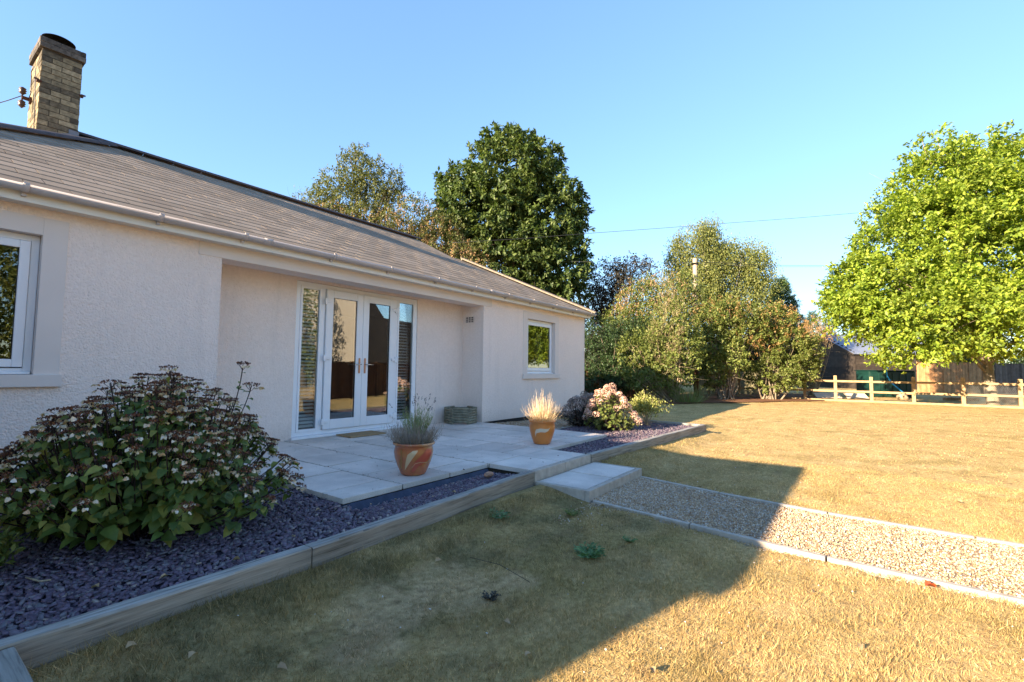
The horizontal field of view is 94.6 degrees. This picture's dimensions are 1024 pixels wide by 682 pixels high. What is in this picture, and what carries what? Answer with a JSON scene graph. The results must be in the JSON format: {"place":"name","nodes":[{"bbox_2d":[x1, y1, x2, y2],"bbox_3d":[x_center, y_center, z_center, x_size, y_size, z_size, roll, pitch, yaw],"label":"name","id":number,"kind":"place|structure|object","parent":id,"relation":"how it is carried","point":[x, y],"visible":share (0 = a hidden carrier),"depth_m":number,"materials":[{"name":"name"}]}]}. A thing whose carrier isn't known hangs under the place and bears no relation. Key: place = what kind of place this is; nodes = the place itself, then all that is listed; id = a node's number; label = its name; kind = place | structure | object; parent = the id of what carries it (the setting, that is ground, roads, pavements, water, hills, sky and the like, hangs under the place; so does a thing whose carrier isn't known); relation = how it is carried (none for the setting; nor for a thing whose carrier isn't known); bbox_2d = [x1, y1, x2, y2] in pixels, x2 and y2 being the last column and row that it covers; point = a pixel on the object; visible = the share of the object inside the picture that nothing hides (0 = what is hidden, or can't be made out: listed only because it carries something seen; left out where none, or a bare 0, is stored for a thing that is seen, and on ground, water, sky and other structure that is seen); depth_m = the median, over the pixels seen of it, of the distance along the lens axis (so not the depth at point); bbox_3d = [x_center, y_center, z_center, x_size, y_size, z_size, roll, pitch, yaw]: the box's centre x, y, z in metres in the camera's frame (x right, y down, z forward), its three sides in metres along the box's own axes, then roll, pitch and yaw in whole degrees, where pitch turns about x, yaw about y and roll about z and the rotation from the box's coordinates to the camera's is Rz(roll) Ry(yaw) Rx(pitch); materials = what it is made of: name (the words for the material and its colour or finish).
{"place":"outdoors","nodes":[
{"label":"outdoors","id":0,"kind":"place"},
{"bbox_2d":[0,421,692,638],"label":"slate bed ground","id":1,"kind":"structure","parent":0,"point":[158,586],"depth_m":2.58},
{"bbox_2d":[0,526,25,565],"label":"leafy plant","id":2,"kind":"object","parent":1,"relation":"on","point":[5,535],"visible":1,"depth_m":2.39,"materials":[{"name":"green plant"}]},
{"bbox_2d":[25,576,50,581],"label":"broken twig","id":3,"kind":"object","parent":1,"relation":"on","point":[30,578],"visible":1,"depth_m":2.27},
{"bbox_2d":[0,361,306,551],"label":"lacecap hydrangea","id":4,"kind":"object","parent":1,"relation":"on","point":[126,481],"visible":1,"depth_m":2.75,"materials":[{"name":"green plant"}]},
{"bbox_2d":[299,469,487,509],"bbox_3d":[-1.043,1.337,4.213,0.962,0.068,2.141,-8,-9,67],"label":"weed membrane","id":5,"kind":"object","parent":1,"relation":"on","point":[361,505],"visible":0.48,"depth_m":4.12,"materials":[{"name":"fabric"}]},
{"bbox_2d":[484,471,493,476],"bbox_3d":[-0.231,1.323,4.690,0.070,0.056,0.135,-2,-4,36],"label":"terracotta stone","id":6,"kind":"object","parent":1,"relation":"on","point":[489,474],"visible":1,"depth_m":4.66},
{"bbox_2d":[557,391,601,426],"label":"faded hydrangea","id":7,"kind":"object","parent":1,"relation":"on","point":[576,419],"visible":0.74,"depth_m":8.91,"materials":[{"name":"grey plant"}]},
{"bbox_2d":[582,383,642,430],"bbox_3d":[1.766,1.192,8.459,1.057,0.889,0.948,-2,-4,36],"label":"mophead hydrangea","id":8,"kind":"object","parent":1,"relation":"on","point":[610,414],"visible":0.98,"depth_m":8.36,"materials":[{"name":"pink plant"}]},
{"bbox_2d":[629,386,672,425],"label":"golden shrub","id":9,"kind":"object","parent":1,"relation":"on","point":[643,407],"visible":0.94,"depth_m":9.22,"materials":[{"name":"yellow plant"}]},
{"bbox_2d":[230,421,606,505],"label":"patio","id":10,"kind":"structure","parent":0,"point":[336,481],"depth_m":5.45,"materials":[{"name":"stone"}]},
{"bbox_2d":[336,430,385,437],"bbox_3d":[-2.287,1.414,7.183,0.380,0.019,0.630,-2,-4,37],"label":"doormat","id":11,"kind":"object","parent":10,"relation":"on","point":[360,434],"visible":0.91,"depth_m":7.14,"materials":[{"name":"fabric"}]},
{"bbox_2d":[393,440,434,475],"bbox_3d":[-0.956,1.130,4.588,0.406,0.306,0.406,-2,-4,36],"label":"swirl pot","id":12,"kind":"object","parent":10,"relation":"on","point":[414,460],"visible":0.93,"depth_m":4.44,"materials":[{"name":"ceramic"}]},
{"bbox_2d":[384,392,443,446],"bbox_3d":[-0.943,0.755,4.626,0.592,0.503,0.639,-2,-4,36],"label":"lavender","id":13,"kind":"object","parent":12,"relation":"in","point":[417,437],"visible":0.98,"depth_m":4.55,"materials":[{"name":"plant"}]},
{"bbox_2d":[233,427,601,481],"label":"patio crumbs","id":14,"kind":"object","parent":10,"relation":"on","point":[395,461],"visible":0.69,"depth_m":5.96,"materials":[{"name":"soil"}]},
{"bbox_2d":[444,406,476,423],"bbox_3d":[-0.970,1.390,8.908,0.596,0.299,0.615,-2,-4,36],"label":"hexagonal planter","id":15,"kind":"object","parent":10,"relation":"on","point":[453,414],"visible":1,"depth_m":8.68,"materials":[{"name":"grey wood"}]},
{"bbox_2d":[529,419,555,444],"bbox_3d":[0.417,1.259,6.553,0.380,0.318,0.380,-2,-4,36],"label":"orange pot","id":16,"kind":"object","parent":10,"relation":"on","point":[542,433],"visible":0.95,"depth_m":6.42,"materials":[{"name":"ceramic"}]},
{"bbox_2d":[520,389,562,421],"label":"dry grass tuft","id":17,"kind":"object","parent":16,"relation":"in","point":[545,417],"visible":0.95,"depth_m":6.52,"materials":[{"name":"plant"}]},
{"bbox_2d":[0,0,1023,362],"label":"sky","id":18,"kind":"structure","parent":0,"point":[667,113],"materials":[{"name":"blue"}]},
{"bbox_2d":[26,379,1023,681],"bbox_3d":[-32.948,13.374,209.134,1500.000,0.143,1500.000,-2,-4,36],"label":"lawn","id":19,"kind":"structure","parent":0,"point":[928,459],"depth_m":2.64,"materials":[{"name":"plant"}]},
{"bbox_2d":[0,647,32,681],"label":"timber board","id":20,"kind":"object","parent":19,"relation":"on","point":[13,668],"visible":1,"depth_m":1.59,"materials":[{"name":"wood"}]},
{"bbox_2d":[125,641,136,647],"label":"fallen leaf","id":21,"kind":"object","parent":19,"relation":"on","point":[129,643],"visible":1,"depth_m":1.89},
{"bbox_2d":[0,545,311,670],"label":"timber board","id":22,"kind":"object","parent":19,"relation":"on","point":[39,643],"visible":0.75,"depth_m":2.04,"materials":[{"name":"wood"}]},
{"bbox_2d":[188,651,197,657],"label":"fallen leaf","id":23,"kind":"object","parent":19,"relation":"on","point":[191,653],"visible":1,"depth_m":1.89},
{"bbox_2d":[277,662,287,669],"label":"fallen leaf","id":24,"kind":"object","parent":19,"relation":"on","point":[282,665],"visible":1,"depth_m":1.89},
{"bbox_2d":[0,33,596,473],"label":"bungalow","id":25,"kind":"object","parent":19,"relation":"on","point":[122,263],"visible":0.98,"depth_m":6.39,"materials":[{"name":"paint"}]},
{"bbox_2d":[0,209,68,387],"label":"window","id":26,"kind":"structure","parent":25,"relation":"in","point":[54,234],"depth_m":4.19,"materials":[{"name":"white plastic"}]},
{"bbox_2d":[320,289,363,429],"bbox_3d":[-2.591,0.282,7.246,0.132,2.085,0.688,-2,-4,36],"label":"glazed door","id":27,"kind":"structure","parent":25,"relation":"in","point":[326,423],"depth_m":7.19,"materials":[{"name":"white plastic"}]},
{"bbox_2d":[360,295,398,425],"bbox_3d":[-2.182,0.320,7.806,0.132,2.085,0.693,-2,-4,36],"label":"glazed door","id":28,"kind":"structure","parent":25,"relation":"in","point":[388,417],"depth_m":7.84,"materials":[{"name":"white plastic"}]},
{"bbox_2d":[522,311,559,378],"bbox_3d":[0.637,0.120,10.891,0.200,1.485,1.540,-2,-4,36],"label":"window","id":29,"kind":"structure","parent":25,"relation":"in","point":[540,339],"depth_m":10.93,"materials":[{"name":"white plastic"}]},
{"bbox_2d":[305,141,409,224],"bbox_3d":[-7.860,-3.825,23.720,5.300,12.820,3.928,1,-4,-11],"label":"ash tree","id":30,"kind":"object","parent":19,"relation":"on","point":[356,187],"visible":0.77,"depth_m":23.56,"materials":[{"name":"green plant"}]},
{"bbox_2d":[292,189,497,268],"bbox_3d":[-5.768,-2.459,22.954,10.315,10.048,4.159,1,-3,-9],"label":"hornbeam tree","id":31,"kind":"object","parent":19,"relation":"on","point":[423,234],"visible":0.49,"depth_m":22.71,"materials":[{"name":"green plant"}]},
{"bbox_2d":[305,470,533,567],"bbox_3d":[-0.487,1.365,3.725,0.088,0.252,2.477,-2,-4,33],"label":"timber board","id":32,"kind":"object","parent":19,"relation":"on","point":[336,546],"visible":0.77,"depth_m":3.33,"materials":[{"name":"wood"}]},
{"bbox_2d":[480,590,501,600],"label":"lawn weed","id":33,"kind":"object","parent":19,"relation":"on","point":[490,596],"visible":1,"depth_m":2.53,"materials":[{"name":"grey plant"}]},
{"bbox_2d":[488,507,510,518],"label":"lawn weed","id":34,"kind":"object","parent":19,"relation":"on","point":[502,513],"visible":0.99,"depth_m":3.73,"materials":[{"name":"plant"}]},
{"bbox_2d":[415,120,597,308],"bbox_3d":[-0.235,-4.534,25.999,10.032,14.664,7.038,2,-4,-16],"label":"horse chestnut","id":35,"kind":"object","parent":19,"relation":"on","point":[508,202],"visible":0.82,"depth_m":24.42,"materials":[{"name":"green plant"}]},
{"bbox_2d":[531,462,564,484],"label":"kerb block","id":36,"kind":"structure","parent":19,"relation":"on","point":[545,472],"depth_m":4.96,"materials":[{"name":"concrete"}]},
{"bbox_2d":[562,508,580,515],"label":"lawn weed","id":37,"kind":"object","parent":19,"relation":"on","point":[573,513],"visible":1,"depth_m":3.95,"materials":[{"name":"green plant"}]},
{"bbox_2d":[562,454,590,471],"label":"kerb block","id":38,"kind":"structure","parent":19,"relation":"on","point":[577,462],"depth_m":5.47,"materials":[{"name":"concrete"}]},
{"bbox_2d":[536,462,641,502],"bbox_3d":[0.865,1.513,5.086,0.602,0.152,1.320,-2,-4,36],"label":"garden step","id":39,"kind":"object","parent":19,"relation":"on","point":[589,482],"visible":0.6,"depth_m":4.89,"materials":[{"name":"concrete"}]},
{"bbox_2d":[573,541,605,558],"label":"thistle weed","id":40,"kind":"object","parent":19,"relation":"on","point":[590,552],"visible":1,"depth_m":3.08,"materials":[{"name":"plant"}]},
{"bbox_2d":[574,250,662,333],"bbox_3d":[5.967,-1.113,26.989,5.292,8.093,3.654,0,-4,12],"label":"purple plum tree","id":41,"kind":"object","parent":19,"relation":"on","point":[607,299],"visible":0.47,"depth_m":26.52,"materials":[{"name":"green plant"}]},
{"bbox_2d":[586,436,660,462],"bbox_3d":[1.622,1.564,6.607,0.088,0.252,2.163,-2,-4,39],"label":"timber board","id":42,"kind":"object","parent":19,"relation":"on","point":[598,455],"visible":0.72,"depth_m":6.44,"materials":[{"name":"wood"}]},
{"bbox_2d":[622,535,637,542],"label":"thistle weed","id":43,"kind":"object","parent":19,"relation":"on","point":[628,540],"visible":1,"depth_m":3.34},
{"bbox_2d":[593,500,689,528],"bbox_3d":[1.080,1.510,4.052,0.904,0.105,0.042,-3,-5,44],"label":"path edging","id":44,"kind":"object","parent":19,"relation":"on","point":[672,520],"visible":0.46,"depth_m":3.95,"materials":[{"name":"concrete"}]},
{"bbox_2d":[621,418,700,425],"bbox_3d":[2.977,1.769,9.739,1.786,0.252,0.088,-2,-4,38],"label":"timber board","id":45,"kind":"object","parent":19,"relation":"on","point":[668,422],"visible":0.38,"depth_m":9.51,"materials":[{"name":"wood"}]},
{"bbox_2d":[640,476,719,493],"bbox_3d":[1.766,1.578,5.053,0.042,0.105,0.904,4,-5,-41],"label":"path edging","id":46,"kind":"object","parent":19,"relation":"on","point":[688,486],"visible":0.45,"depth_m":5.00,"materials":[{"name":"concrete"}]},
{"bbox_2d":[657,424,705,443],"bbox_3d":[3.021,1.684,8.315,0.088,0.252,2.248,-2,-4,39],"label":"timber board","id":47,"kind":"object","parent":19,"relation":"on","point":[681,433],"visible":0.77,"depth_m":8.19,"materials":[{"name":"wood"}]},
{"bbox_2d":[584,323,825,387],"bbox_3d":[10.263,1.062,26.609,15.776,4.817,4.527,1,-4,-11],"label":"background hedge","id":48,"kind":"object","parent":19,"relation":"on","point":[751,358],"visible":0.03,"depth_m":26.40,"materials":[{"name":"green plant"}]},
{"bbox_2d":[660,213,787,333],"bbox_3d":[13.513,-2.601,30.982,8.163,11.743,5.513,1,-3,-9],"label":"weeping birch","id":49,"kind":"object","parent":19,"relation":"on","point":[749,279],"visible":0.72,"depth_m":30.22,"materials":[{"name":"green plant"}]},
{"bbox_2d":[690,523,825,561],"bbox_3d":[1.735,1.479,3.413,0.904,0.105,0.042,-3,-5,44],"label":"path edging","id":50,"kind":"object","parent":19,"relation":"on","point":[769,545],"visible":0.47,"depth_m":3.36,"materials":[{"name":"concrete"}]},
{"bbox_2d":[719,492,826,513],"bbox_3d":[2.399,1.546,4.396,0.902,0.105,0.042,-3,-5,44],"label":"path edging","id":51,"kind":"object","parent":19,"relation":"on","point":[774,503],"visible":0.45,"depth_m":4.37,"materials":[{"name":"concrete"}]},
{"bbox_2d":[766,275,811,337],"bbox_3d":[20.750,-0.781,36.195,4.320,8.856,4.314,-2,-4,36],"label":"conifer","id":52,"kind":"object","parent":19,"relation":"on","point":[789,296],"visible":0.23,"depth_m":35.85,"materials":[{"name":"green plant"}]},
{"bbox_2d":[803,381,806,397],"bbox_3d":[13.428,2.188,21.667,0.123,1.208,0.114,-2,-4,36],"label":"fence post","id":53,"kind":"object","parent":19,"relation":"on","point":[804,394],"visible":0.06,"depth_m":21.62,"materials":[{"name":"brown wood"}]},
{"bbox_2d":[805,389,835,391],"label":"fence rail","id":54,"kind":"object","parent":53,"relation":"attached to","point":[820,390],"visible":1,"depth_m":21.25,"materials":[{"name":"brown wood"}]},
{"bbox_2d":[806,379,834,381],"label":"fence rail","id":55,"kind":"object","parent":53,"relation":"attached to","point":[823,380],"visible":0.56,"depth_m":21.17,"materials":[{"name":"brown wood"}]},
{"bbox_2d":[833,375,837,398],"bbox_3d":[14.373,2.148,20.980,0.124,1.231,0.113,-2,-4,36],"label":"fence post","id":56,"kind":"object","parent":19,"relation":"on","point":[835,386],"visible":0.56,"depth_m":20.94,"materials":[{"name":"brown wood"}]},
{"bbox_2d":[686,355,1023,383],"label":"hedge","id":57,"kind":"object","parent":19,"relation":"on","point":[1020,360],"visible":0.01,"depth_m":46.61,"materials":[{"name":"green plant"}]},
{"bbox_2d":[844,393,868,398],"bbox_3d":[16.455,2.623,22.582,1.000,0.248,0.300,1,-3,0],"label":"plank","id":58,"kind":"object","parent":19,"relation":"on","point":[856,395],"visible":1,"depth_m":22.57,"materials":[{"name":"wood"}]},
{"bbox_2d":[807,335,926,389],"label":"shed","id":59,"kind":"structure","parent":19,"relation":"on","point":[846,361],"depth_m":39.36,"materials":[{"name":"wood"}]},
{"bbox_2d":[712,394,1023,408],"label":"gravel board","id":60,"kind":"object","parent":19,"relation":"on","point":[997,406],"visible":0.56,"depth_m":19.44,"materials":[{"name":"brown wood"}]},
{"bbox_2d":[869,377,873,400],"bbox_3d":[15.400,2.134,20.232,0.122,1.192,0.116,-2,-4,36],"label":"fence post","id":61,"kind":"object","parent":19,"relation":"on","point":[871,389],"visible":0.56,"depth_m":20.19,"materials":[{"name":"brown wood"}]},
{"bbox_2d":[835,380,870,382],"bbox_3d":[14.846,1.759,20.568,1.264,0.088,0.035,-2,-4,36],"label":"fence rail","id":62,"kind":"object","parent":61,"relation":"attached to","point":[852,381],"visible":1,"depth_m":20.56,"materials":[{"name":"brown wood"}]},
{"bbox_2d":[836,390,871,392],"bbox_3d":[14.841,2.195,20.542,1.265,0.097,0.035,-2,-4,36],"label":"fence rail","id":63,"kind":"object","parent":61,"relation":"attached to","point":[853,391],"visible":1,"depth_m":20.53,"materials":[{"name":"brown wood"}]},
{"bbox_2d":[871,381,912,383],"bbox_3d":[15.917,1.726,19.789,1.374,0.091,0.035,-2,-4,36],"label":"fence rail","id":64,"kind":"object","parent":61,"relation":"attached to","point":[909,382],"visible":1,"depth_m":19.75,"materials":[{"name":"brown wood"}]},
{"bbox_2d":[872,391,913,394],"bbox_3d":[15.912,2.166,19.762,1.374,0.090,0.035,-2,-4,36],"label":"fence rail","id":65,"kind":"object","parent":61,"relation":"attached to","point":[884,392],"visible":1,"depth_m":19.73,"materials":[{"name":"brown wood"}]},
{"bbox_2d":[854,370,915,396],"bbox_3d":[19.872,2.257,25.134,2.520,1.400,1.080,1,-3,0],"label":"green tank","id":66,"kind":"object","parent":19,"relation":"on","point":[877,375],"visible":0.81,"depth_m":24.65,"materials":[{"name":"plastic"}]},
{"bbox_2d":[828,512,974,538],"bbox_3d":[3.087,1.519,3.795,0.904,0.105,0.042,-2,-4,39],"label":"path edging","id":67,"kind":"object","parent":19,"relation":"on","point":[908,526],"visible":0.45,"depth_m":3.75,"materials":[{"name":"concrete"}]},
{"bbox_2d":[896,394,908,399],"bbox_3d":[18.843,2.671,22.800,0.480,0.310,0.600,-2,-4,36],"label":"boulder","id":68,"kind":"object","parent":19,"relation":"on","point":[902,396],"visible":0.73,"depth_m":22.62,"materials":[{"name":"stone"}]},
{"bbox_2d":[911,377,915,401],"bbox_3d":[16.515,2.085,19.421,0.124,1.220,0.117,-2,-4,36],"label":"fence post","id":69,"kind":"object","parent":19,"relation":"on","point":[913,389],"visible":0.56,"depth_m":19.39,"materials":[{"name":"brown wood"}]},
{"bbox_2d":[811,119,1023,405],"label":"broadleaf tree","id":70,"kind":"object","parent":19,"relation":"on","point":[958,305],"visible":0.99,"depth_m":17.64,"materials":[{"name":"green plant"}]},
{"bbox_2d":[827,556,1023,606],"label":"path edging","id":71,"kind":"object","parent":19,"relation":"on","point":[877,570],"visible":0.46,"depth_m":2.78,"materials":[{"name":"concrete"}]},
{"bbox_2d":[925,580,936,587],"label":"fallen leaf","id":72,"kind":"object","parent":19,"relation":"on","point":[928,583],"visible":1,"depth_m":2.67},
{"bbox_2d":[943,397,960,400],"bbox_3d":[20.511,2.696,21.974,0.900,0.150,0.160,1,-3,-6],"label":"log","id":73,"kind":"object","parent":19,"relation":"on","point":[949,398],"visible":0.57,"depth_m":21.89,"materials":[{"name":"wood"}]},
{"bbox_2d":[916,362,993,393],"bbox_3d":[29.182,2.417,31.047,5.053,2.060,0.090,1,-3,0],"label":"board fence","id":74,"kind":"object","parent":19,"relation":"on","point":[971,372],"visible":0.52,"depth_m":31.04,"materials":[{"name":"wood"}]},
{"bbox_2d":[960,377,965,403],"bbox_3d":[17.718,2.044,18.545,0.124,1.229,0.115,-2,-4,36],"label":"fence post","id":75,"kind":"object","parent":19,"relation":"on","point":[963,391],"visible":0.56,"depth_m":18.51,"materials":[{"name":"brown wood"}]},
{"bbox_2d":[914,382,962,383],"bbox_3d":[17.077,1.684,18.945,1.485,0.097,0.035,-2,-4,36],"label":"fence rail","id":76,"kind":"object","parent":75,"relation":"attached to","point":[938,382],"visible":1,"depth_m":18.92,"materials":[{"name":"brown wood"}]},
{"bbox_2d":[914,392,963,395],"bbox_3d":[17.072,2.122,18.919,1.484,0.092,0.035,-2,-4,36],"label":"fence rail","id":77,"kind":"object","parent":75,"relation":"attached to","point":[951,394],"visible":1,"depth_m":18.88,"materials":[{"name":"brown wood"}]},
{"bbox_2d":[963,382,1020,385],"bbox_3d":[18.310,1.640,18.048,1.554,0.086,0.035,-2,-4,36],"label":"fence rail","id":78,"kind":"object","parent":75,"relation":"attached to","point":[974,383],"visible":1,"depth_m":18.03,"materials":[{"name":"brown wood"}]},
{"bbox_2d":[964,394,1020,397],"bbox_3d":[18.305,2.081,18.022,1.554,0.087,0.035,-2,-4,36],"label":"fence rail","id":79,"kind":"object","parent":75,"relation":"attached to","point":[994,395],"visible":1,"depth_m":18.00,"materials":[{"name":"brown wood"}]},
{"bbox_2d":[967,385,1017,405],"bbox_3d":[18.351,2.102,18.116,1.459,0.815,0.003,-2,-4,36],"label":"chicken wire","id":80,"kind":"object","parent":75,"relation":"attached to","point":[992,399],"visible":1,"depth_m":18.13,"materials":[{"name":"metal"}]},
{"bbox_2d":[957,397,978,400],"bbox_3d":[20.824,2.666,21.574,0.800,0.150,0.160,0,-4,11],"label":"log","id":81,"kind":"object","parent":19,"relation":"on","point":[970,399],"visible":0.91,"depth_m":21.49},
{"bbox_2d":[976,536,1023,546],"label":"path edging","id":82,"kind":"object","parent":19,"relation":"on","point":[1001,541],"visible":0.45,"depth_m":3.42,"materials":[{"name":"concrete"}]},
{"bbox_2d":[1001,399,1014,402],"bbox_3d":[22.337,2.706,21.269,0.900,0.150,0.160,2,-4,-26],"label":"log","id":83,"kind":"object","parent":19,"relation":"on","point":[1008,400],"visible":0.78,"depth_m":21.16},
{"bbox_2d":[994,363,1023,393],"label":"board fence","id":84,"kind":"object","parent":19,"relation":"on","point":[1010,372],"visible":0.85,"depth_m":31.05,"materials":[{"name":"wood"}]},
{"bbox_2d":[1017,379,1023,406],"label":"fence post","id":85,"kind":"object","parent":19,"relation":"on","point":[1020,400],"visible":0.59,"depth_m":17.59,"materials":[{"name":"brown wood"}]},
{"bbox_2d":[500,416,600,427],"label":"gravel strip ground","id":86,"kind":"structure","parent":0,"point":[529,423],"depth_m":9.73,"materials":[{"name":"gravel"}]},
{"bbox_2d":[237,467,1023,672],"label":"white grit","id":87,"kind":"object","parent":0,"point":[684,621],"visible":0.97,"depth_m":2.37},
{"bbox_2d":[453,211,874,242],"bbox_3d":[13.122,-6.699,26.748,33.387,5.751,1.065,2,-4,-18],"label":"overhead wire","id":88,"kind":"object","parent":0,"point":[640,229],"visible":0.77,"depth_m":24.80,"materials":[{"name":"metal"}]},
{"bbox_2d":[601,393,824,403],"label":"bare soil","id":89,"kind":"structure","parent":0,"point":[712,399],"depth_m":20.88,"materials":[{"name":"soil"}]},
{"bbox_2d":[584,370,677,396],"bbox_3d":[4.930,1.964,21.562,8.134,1.230,0.090,3,-4,-33],"label":"fence","id":90,"kind":"object","parent":89,"relation":"on","point":[628,394],"visible":0.03,"depth_m":21.79,"materials":[{"name":"wood"}]},
{"bbox_2d":[584,312,695,398],"bbox_3d":[5.261,0.614,20.845,6.165,3.889,3.665,2,-4,-23],"label":"evergreen shrub","id":91,"kind":"object","parent":89,"relation":"on","point":[615,375],"visible":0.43,"depth_m":19.92,"materials":[{"name":"green plant"}]},
{"bbox_2d":[600,266,711,393],"bbox_3d":[7.075,-0.436,23.022,5.106,6.316,4.474,-2,-4,36],"label":"laburnum tree","id":92,"kind":"object","parent":89,"relation":"on","point":[646,287],"visible":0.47,"depth_m":22.48,"materials":[{"name":"green plant"}]},
{"bbox_2d":[615,265,707,401],"bbox_3d":[5.965,-0.174,18.918,3.679,5.854,2.625,0,-3,6],"label":"lilac bush","id":93,"kind":"object","parent":89,"relation":"on","point":[666,356],"visible":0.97,"depth_m":18.52,"materials":[{"name":"green plant"}]},
{"bbox_2d":[666,382,711,403],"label":"grass clump","id":94,"kind":"object","parent":89,"relation":"on","point":[686,400],"visible":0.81,"depth_m":18.34,"materials":[{"name":"plant"}]},
{"bbox_2d":[691,258,698,396],"bbox_3d":[8.861,-0.664,22.793,0.280,6.721,0.280,-2,-4,36],"label":"utility pole","id":95,"kind":"object","parent":89,"relation":"on","point":[695,264],"visible":0.43,"depth_m":22.76,"materials":[{"name":"brown wood"}]},
{"bbox_2d":[707,262,829,265],"bbox_3d":[19.189,-4.643,28.551,23.645,2.619,0.416,3,-4,-28],"label":"overhead wire","id":96,"kind":"object","parent":95,"relation":"attached to","point":[781,265],"visible":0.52,"depth_m":27.00,"materials":[{"name":"metal"}]},
{"bbox_2d":[688,295,772,399],"bbox_3d":[9.588,0.373,20.923,3.403,4.886,3.247,-2,-4,36],"label":"lilac bush","id":97,"kind":"object","parent":89,"relation":"on","point":[727,345],"visible":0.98,"depth_m":20.47,"materials":[{"name":"green plant"}]},
{"bbox_2d":[699,371,763,394],"bbox_3d":[11.854,2.253,25.523,3.616,1.300,0.090,1,-3,0],"label":"board fence","id":98,"kind":"object","parent":89,"relation":"on","point":[743,391],"visible":0.34,"depth_m":25.50,"materials":[{"name":"wood"}]},
{"bbox_2d":[741,300,828,399],"bbox_3d":[12.313,0.410,21.457,3.801,4.556,2.630,2,-4,-14],"label":"lilac bush","id":99,"kind":"object","parent":89,"relation":"on","point":[794,365],"visible":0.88,"depth_m":20.98,"materials":[{"name":"green plant"}]},
{"bbox_2d":[798,314,837,396],"bbox_3d":[15.629,0.695,24.336,2.286,4.378,2.124,-2,-4,36],"label":"sumac bush","id":100,"kind":"object","parent":89,"relation":"on","point":[819,329],"visible":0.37,"depth_m":24.41,"materials":[{"name":"plant"}]},
{"bbox_2d":[813,393,841,397],"bbox_3d":[15.092,2.606,22.584,1.200,0.248,0.300,1,-3,0],"label":"plank","id":101,"kind":"object","parent":89,"relation":"on","point":[824,395],"visible":0.93,"depth_m":22.56,"materials":[{"name":"wood"}]},
{"bbox_2d":[494,419,1023,611],"bbox_3d":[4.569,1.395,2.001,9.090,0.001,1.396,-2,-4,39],"label":"gravel path","id":102,"kind":"structure","parent":0,"point":[951,559],"depth_m":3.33,"materials":[{"name":"gravel"}]},
{"bbox_2d":[806,310,823,334],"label":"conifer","id":103,"kind":"object","parent":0,"point":[809,316],"visible":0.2,"depth_m":46.10,"materials":[{"name":"green plant"}]},
{"bbox_2d":[930,348,981,378],"bbox_3d":[31.206,1.829,33.158,4.047,3.536,4.057,-2,-4,36],"label":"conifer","id":104,"kind":"object","parent":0,"point":[952,353],"visible":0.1,"depth_m":32.34,"materials":[{"name":"green plant"}]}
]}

